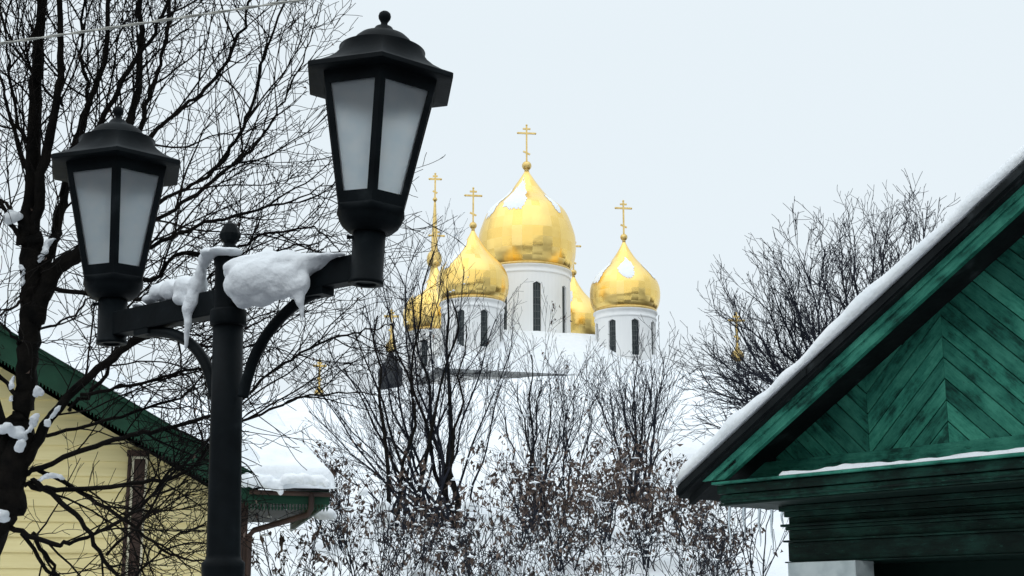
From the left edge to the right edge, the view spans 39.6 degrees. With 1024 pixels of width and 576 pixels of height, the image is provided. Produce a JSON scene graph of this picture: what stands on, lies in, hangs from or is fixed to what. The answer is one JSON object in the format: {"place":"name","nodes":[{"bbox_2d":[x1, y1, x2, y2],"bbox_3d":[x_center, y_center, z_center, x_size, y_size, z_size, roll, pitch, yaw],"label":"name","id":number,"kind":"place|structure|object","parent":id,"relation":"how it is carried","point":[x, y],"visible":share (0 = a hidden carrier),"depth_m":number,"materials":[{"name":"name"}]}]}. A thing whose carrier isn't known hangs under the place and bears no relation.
{"place":"outdoors","nodes":[
{"label":"outdoors","id":0,"kind":"place"},
{"bbox_2d":[0,0,306,44],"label":"overhead cable","id":1,"kind":"object","parent":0,"point":[153,21],"visible":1,"depth_m":5.63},
{"bbox_2d":[160,367,790,575],"bbox_3d":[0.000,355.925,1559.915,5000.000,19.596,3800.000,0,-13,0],"label":"ground","id":2,"kind":"structure","parent":0,"point":[293,419],"depth_m":40.93,"materials":[{"name":"white snow"}]},
{"bbox_2d":[0,325,329,575],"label":"yellow house","id":3,"kind":"structure","parent":2,"relation":"on","point":[17,557],"depth_m":14.52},
{"bbox_2d":[0,302,260,470],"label":"snow blanket","id":4,"kind":"object","parent":3,"relation":"on","point":[56,350],"visible":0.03,"depth_m":14.39,"materials":[{"name":"white snow"}]},
{"bbox_2d":[121,450,149,575],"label":"window","id":5,"kind":"structure","parent":3,"relation":"in","point":[142,466],"depth_m":14.59,"materials":[{"name":"brown metal"}]},
{"bbox_2d":[241,473,329,494],"bbox_3d":[-2.337,1.964,14.526,1.011,0.335,0.522,0,-13,0],"label":"snow heap","id":6,"kind":"object","parent":3,"relation":"on","point":[269,482],"visible":0.59,"depth_m":14.30,"materials":[{"name":"white snow"}]},
{"bbox_2d":[242,396,335,488],"bbox_3d":[-2.677,1.654,15.980,0.863,1.450,3.083,4,-14,-17],"label":"snow blanket","id":7,"kind":"object","parent":3,"relation":"on","point":[277,461],"visible":0.62,"depth_m":14.91,"materials":[{"name":"white snow"}]},
{"bbox_2d":[313,508,336,519],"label":"snow clump","id":8,"kind":"object","parent":3,"relation":"attached to","point":[330,514],"visible":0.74,"depth_m":16.76,"materials":[{"name":"white snow"}]},
{"bbox_2d":[0,0,508,575],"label":"tree","id":9,"kind":"object","parent":2,"relation":"on","point":[40,288],"visible":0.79,"depth_m":7.96,"materials":[{"name":"black plant"}]},
{"bbox_2d":[0,509,9,522],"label":"snow clump","id":10,"kind":"object","parent":9,"relation":"attached to","point":[4,516],"visible":1,"depth_m":7.89,"materials":[{"name":"white snow"}]},
{"bbox_2d":[8,376,14,401],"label":"snow clump","id":11,"kind":"object","parent":9,"relation":"attached to","point":[11,385],"visible":1,"depth_m":7.92,"materials":[{"name":"white snow"}]},
{"bbox_2d":[3,210,22,224],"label":"snow clump","id":12,"kind":"object","parent":9,"relation":"attached to","point":[15,216],"visible":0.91,"depth_m":7.87,"materials":[{"name":"white snow"}]},
{"bbox_2d":[0,422,27,440],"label":"snow clump","id":13,"kind":"object","parent":9,"relation":"attached to","point":[12,431],"visible":0.96,"depth_m":7.90,"materials":[{"name":"white snow"}]},
{"bbox_2d":[18,264,25,285],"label":"snow clump","id":14,"kind":"object","parent":9,"relation":"attached to","point":[21,268],"visible":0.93,"depth_m":7.91,"materials":[{"name":"white snow"}]},
{"bbox_2d":[14,413,39,452],"bbox_3d":[-2.697,0.807,7.915,0.132,0.219,0.091,0,-13,0],"label":"snow clump","id":15,"kind":"object","parent":9,"relation":"attached to","point":[20,445],"visible":1,"depth_m":7.89,"materials":[{"name":"white snow"}]},
{"bbox_2d":[33,386,43,396],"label":"snow clump","id":16,"kind":"object","parent":9,"relation":"attached to","point":[38,391],"visible":1,"depth_m":7.88,"materials":[{"name":"white snow"}]},
{"bbox_2d":[37,238,55,262],"bbox_3d":[-2.600,-0.212,7.928,0.074,0.133,0.116,11,-17,-40],"label":"snow clump","id":17,"kind":"object","parent":9,"relation":"attached to","point":[46,245],"visible":0.96,"depth_m":7.91,"materials":[{"name":"white snow"}]},
{"bbox_2d":[38,473,64,481],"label":"snow clump","id":18,"kind":"object","parent":9,"relation":"attached to","point":[51,476],"visible":1,"depth_m":7.89,"materials":[{"name":"white snow"}]},
{"bbox_2d":[44,405,60,426],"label":"snow clump","id":19,"kind":"object","parent":9,"relation":"attached to","point":[47,422],"visible":1,"depth_m":7.91,"materials":[{"name":"white snow"}]},
{"bbox_2d":[251,457,353,575],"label":"bush","id":20,"kind":"object","parent":2,"relation":"on","point":[282,540],"visible":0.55,"depth_m":17.21,"materials":[{"name":"brown plant"}]},
{"bbox_2d":[251,514,389,575],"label":"bush","id":21,"kind":"object","parent":2,"relation":"on","point":[278,555],"visible":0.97,"depth_m":16.16,"materials":[{"name":"brown plant"}]},
{"bbox_2d":[295,423,382,550],"bbox_3d":[-3.162,3.490,24.930,1.934,2.378,2.183,0,-13,0],"label":"bush","id":22,"kind":"object","parent":2,"relation":"on","point":[344,486],"visible":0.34,"depth_m":24.85,"materials":[{"name":"brown plant"}]},
{"bbox_2d":[290,431,463,575],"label":"bush","id":23,"kind":"object","parent":2,"relation":"on","point":[344,530],"visible":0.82,"depth_m":18.41,"materials":[{"name":"brown plant"}]},
{"bbox_2d":[410,569,441,575],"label":"snow clump","id":24,"kind":"object","parent":23,"relation":"on","point":[421,573],"visible":0.59,"depth_m":18.54,"materials":[{"name":"white snow"}]},
{"bbox_2d":[385,512,393,524],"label":"snow clump","id":25,"kind":"object","parent":2,"relation":"on","point":[391,515],"visible":0.37,"depth_m":20.73,"materials":[{"name":"white snow"}]},
{"bbox_2d":[378,310,402,389],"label":"chapel","id":26,"kind":"structure","parent":2,"relation":"on","point":[391,372],"depth_m":92.64,"materials":[{"name":"metal"}]},
{"bbox_2d":[270,199,540,530],"bbox_3d":[-1.722,1.507,28.865,6.115,7.021,4.096,6,-14,-24],"label":"multi stemmed tree","id":27,"kind":"object","parent":2,"relation":"on","point":[445,475],"visible":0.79,"depth_m":28.55,"materials":[{"name":"brown plant"}]},
{"bbox_2d":[343,466,469,569],"bbox_3d":[-1.419,3.747,23.064,1.843,1.842,3.458,-4,-14,17],"label":"bush","id":28,"kind":"object","parent":2,"relation":"on","point":[412,515],"visible":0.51,"depth_m":22.53,"materials":[{"name":"brown plant"}]},
{"bbox_2d":[358,487,367,495],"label":"snow clump","id":29,"kind":"object","parent":28,"relation":"attached to","point":[364,492],"visible":0.94,"depth_m":21.80,"materials":[{"name":"white snow"}]},
{"bbox_2d":[376,501,391,509],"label":"snow clump","id":30,"kind":"object","parent":28,"relation":"on","point":[388,504],"visible":0.5,"depth_m":21.74,"materials":[{"name":"white snow"}]},
{"bbox_2d":[462,498,477,512],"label":"snow clump","id":31,"kind":"object","parent":28,"relation":"on","point":[468,503],"visible":0.6,"depth_m":21.73,"materials":[{"name":"white snow"}]},
{"bbox_2d":[348,493,494,575],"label":"bush","id":32,"kind":"object","parent":2,"relation":"on","point":[422,559],"visible":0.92,"depth_m":16.74,"materials":[{"name":"brown plant"}]},
{"bbox_2d":[401,442,552,575],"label":"bush","id":33,"kind":"object","parent":2,"relation":"on","point":[461,511],"visible":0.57,"depth_m":19.30,"materials":[{"name":"brown plant"}]},
{"bbox_2d":[424,553,438,567],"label":"snow clump","id":34,"kind":"object","parent":33,"relation":"on","point":[432,558],"visible":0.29,"depth_m":19.58,"materials":[{"name":"white snow"}]},
{"bbox_2d":[471,527,481,538],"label":"snow clump","id":35,"kind":"object","parent":33,"relation":"on","point":[476,534],"visible":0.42,"depth_m":21.17,"materials":[{"name":"white snow"}]},
{"bbox_2d":[482,563,519,575],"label":"snow clump","id":36,"kind":"object","parent":33,"relation":"on","point":[502,573],"visible":0.34,"depth_m":18.52,"materials":[{"name":"white snow"}]},
{"bbox_2d":[432,484,579,575],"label":"bush","id":37,"kind":"object","parent":2,"relation":"on","point":[497,554],"visible":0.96,"depth_m":16.07,"materials":[{"name":"brown plant"}]},
{"bbox_2d":[469,432,576,543],"bbox_3d":[0.218,3.592,25.767,1.887,2.293,4.536,0,-13,0],"label":"bush","id":38,"kind":"object","parent":2,"relation":"on","point":[520,492],"visible":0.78,"depth_m":25.73,"materials":[{"name":"brown plant"}]},
{"bbox_2d":[459,286,628,525],"bbox_3d":[0.570,2.418,28.548,2.566,4.981,3.997,7,-15,-28],"label":"young tree","id":39,"kind":"object","parent":2,"relation":"on","point":[527,437],"visible":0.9,"depth_m":28.10,"materials":[{"name":"brown plant"}]},
{"bbox_2d":[507,447,628,575],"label":"bush","id":40,"kind":"object","parent":2,"relation":"on","point":[559,502],"visible":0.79,"depth_m":22.70,"materials":[{"name":"brown plant"}]},
{"bbox_2d":[521,326,638,509],"bbox_3d":[1.556,2.744,30.078,2.377,4.048,1.767,-5,-14,22],"label":"young tree","id":41,"kind":"object","parent":2,"relation":"on","point":[588,430],"visible":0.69,"depth_m":30.23,"materials":[{"name":"brown plant"}]},
{"bbox_2d":[564,426,652,548],"bbox_3d":[1.824,3.737,25.872,1.690,2.460,3.654,0,-13,0],"label":"bush","id":42,"kind":"object","parent":2,"relation":"on","point":[607,513],"visible":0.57,"depth_m":26.04,"materials":[{"name":"brown plant"}]},
{"bbox_2d":[525,468,693,575],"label":"bush","id":43,"kind":"object","parent":2,"relation":"on","point":[613,555],"visible":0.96,"depth_m":16.01,"materials":[{"name":"brown plant"}]},
{"bbox_2d":[559,312,705,504],"bbox_3d":[2.940,2.617,32.258,3.213,4.824,4.280,-5,-14,20],"label":"young tree","id":44,"kind":"object","parent":2,"relation":"on","point":[643,416],"visible":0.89,"depth_m":31.77,"materials":[{"name":"brown plant"}]},
{"bbox_2d":[577,438,721,571],"bbox_3d":[2.368,3.613,23.128,1.933,2.183,3.324,-7,-15,27],"label":"bush","id":45,"kind":"object","parent":2,"relation":"on","point":[648,497],"visible":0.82,"depth_m":22.71,"materials":[{"name":"brown plant"}]},
{"bbox_2d":[633,438,731,544],"bbox_3d":[3.267,3.740,26.054,2.082,2.151,2.784,0,-13,0],"label":"bush","id":46,"kind":"object","parent":2,"relation":"on","point":[676,502],"visible":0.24,"depth_m":25.89,"materials":[{"name":"brown plant"}]},
{"bbox_2d":[618,478,765,575],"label":"bush","id":47,"kind":"object","parent":2,"relation":"on","point":[706,559],"visible":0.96,"depth_m":16.05,"materials":[{"name":"brown plant"}]},
{"bbox_2d":[675,498,763,575],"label":"bush","id":48,"kind":"object","parent":2,"relation":"on","point":[703,510],"visible":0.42,"depth_m":21.93,"materials":[{"name":"brown plant"}]},
{"bbox_2d":[666,483,788,575],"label":"young tree","id":49,"kind":"object","parent":2,"relation":"on","point":[751,559],"visible":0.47,"depth_m":21.03,"materials":[{"name":"brown plant"}]},
{"bbox_2d":[661,168,959,444],"bbox_3d":[9.000,0.932,39.468,10.036,8.720,10.050,0,-13,0],"label":"tree","id":50,"kind":"object","parent":2,"relation":"on","point":[745,379],"visible":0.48,"depth_m":38.30,"materials":[{"name":"black plant"}]},
{"bbox_2d":[676,163,1023,575],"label":"wooden house","id":51,"kind":"structure","parent":2,"relation":"on","point":[922,357],"depth_m":9.14,"materials":[{"name":"green paint"}]},
{"bbox_2d":[728,506,730,544],"bbox_3d":[1.525,1.661,9.952,0.028,0.271,0.023,0,-13,0],"label":"icicle","id":52,"kind":"object","parent":51,"relation":"hanging from","point":[729,514],"visible":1,"depth_m":9.95,"materials":[{"name":"white"}]},
{"bbox_2d":[742,507,745,534],"bbox_3d":[1.641,1.648,10.052,0.028,0.200,0.024,0,-13,0],"label":"icicle","id":53,"kind":"object","parent":51,"relation":"hanging from","point":[743,513],"visible":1,"depth_m":10.05,"materials":[{"name":"white"}]},
{"bbox_2d":[758,508,760,546],"bbox_3d":[1.768,1.706,10.144,0.028,0.272,0.023,0,-13,0],"label":"icicle","id":54,"kind":"object","parent":51,"relation":"hanging from","point":[759,515],"visible":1,"depth_m":10.15,"materials":[{"name":"white"}]},
{"bbox_2d":[770,509,773,552],"bbox_3d":[1.871,1.751,10.219,0.028,0.325,0.023,0,-13,0],"label":"icicle","id":55,"kind":"object","parent":51,"relation":"hanging from","point":[771,519],"visible":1,"depth_m":10.22,"materials":[{"name":"white"}]},
{"bbox_2d":[674,145,1023,485],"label":"snow blanket","id":56,"kind":"object","parent":51,"relation":"on","point":[872,293],"visible":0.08,"depth_m":9.13,"materials":[{"name":"white snow"}]},
{"bbox_2d":[778,447,1023,475],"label":"snow strip","id":57,"kind":"object","parent":51,"relation":"on","point":[875,464],"visible":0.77,"depth_m":8.77,"materials":[{"name":"white snow"}]},
{"bbox_2d":[0,0,1023,396],"label":"sky","id":58,"kind":"structure","parent":0,"point":[706,118],"materials":[{"name":"white"}]},
{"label":"yard","id":59,"kind":"structure","parent":0,"visible":0},
{"bbox_2d":[313,362,326,393],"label":"cross","id":60,"kind":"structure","parent":59,"relation":"on","point":[316,391],"depth_m":101.19,"materials":[{"name":"metal"}]},
{"bbox_2d":[427,173,441,278],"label":"bell tower","id":61,"kind":"structure","parent":59,"relation":"on","point":[434,219],"depth_m":170.68,"materials":[{"name":"gold metal"}]},
{"bbox_2d":[402,124,674,386],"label":"church","id":62,"kind":"structure","parent":59,"relation":"on","point":[527,232],"depth_m":126.50,"materials":[{"name":"paint"}]},
{"bbox_2d":[729,313,744,368],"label":"chapel","id":63,"kind":"structure","parent":59,"relation":"on","point":[737,338],"depth_m":101.75,"materials":[{"name":"metal"}]},
{"label":"road","id":64,"kind":"structure","parent":0,"visible":0},
{"bbox_2d":[51,10,452,575],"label":"street lamp","id":65,"kind":"object","parent":64,"relation":"on","point":[383,89],"visible":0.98,"depth_m":4.28,"materials":[{"name":"black metal"}]},
{"bbox_2d":[132,247,242,348],"bbox_3d":[-1.047,0.053,4.546,0.100,0.298,0.596,11,-17,-40],"label":"snow heap","id":66,"kind":"object","parent":65,"relation":"on","point":[184,291],"visible":0.95,"depth_m":4.49,"materials":[{"name":"white snow"}]},
{"bbox_2d":[223,250,345,320],"bbox_3d":[-0.681,-0.006,4.194,0.432,0.236,0.183,-5,-14,23],"label":"snow heap","id":67,"kind":"object","parent":65,"relation":"attached to","point":[264,278],"visible":0.99,"depth_m":4.15,"materials":[{"name":"white snow"}]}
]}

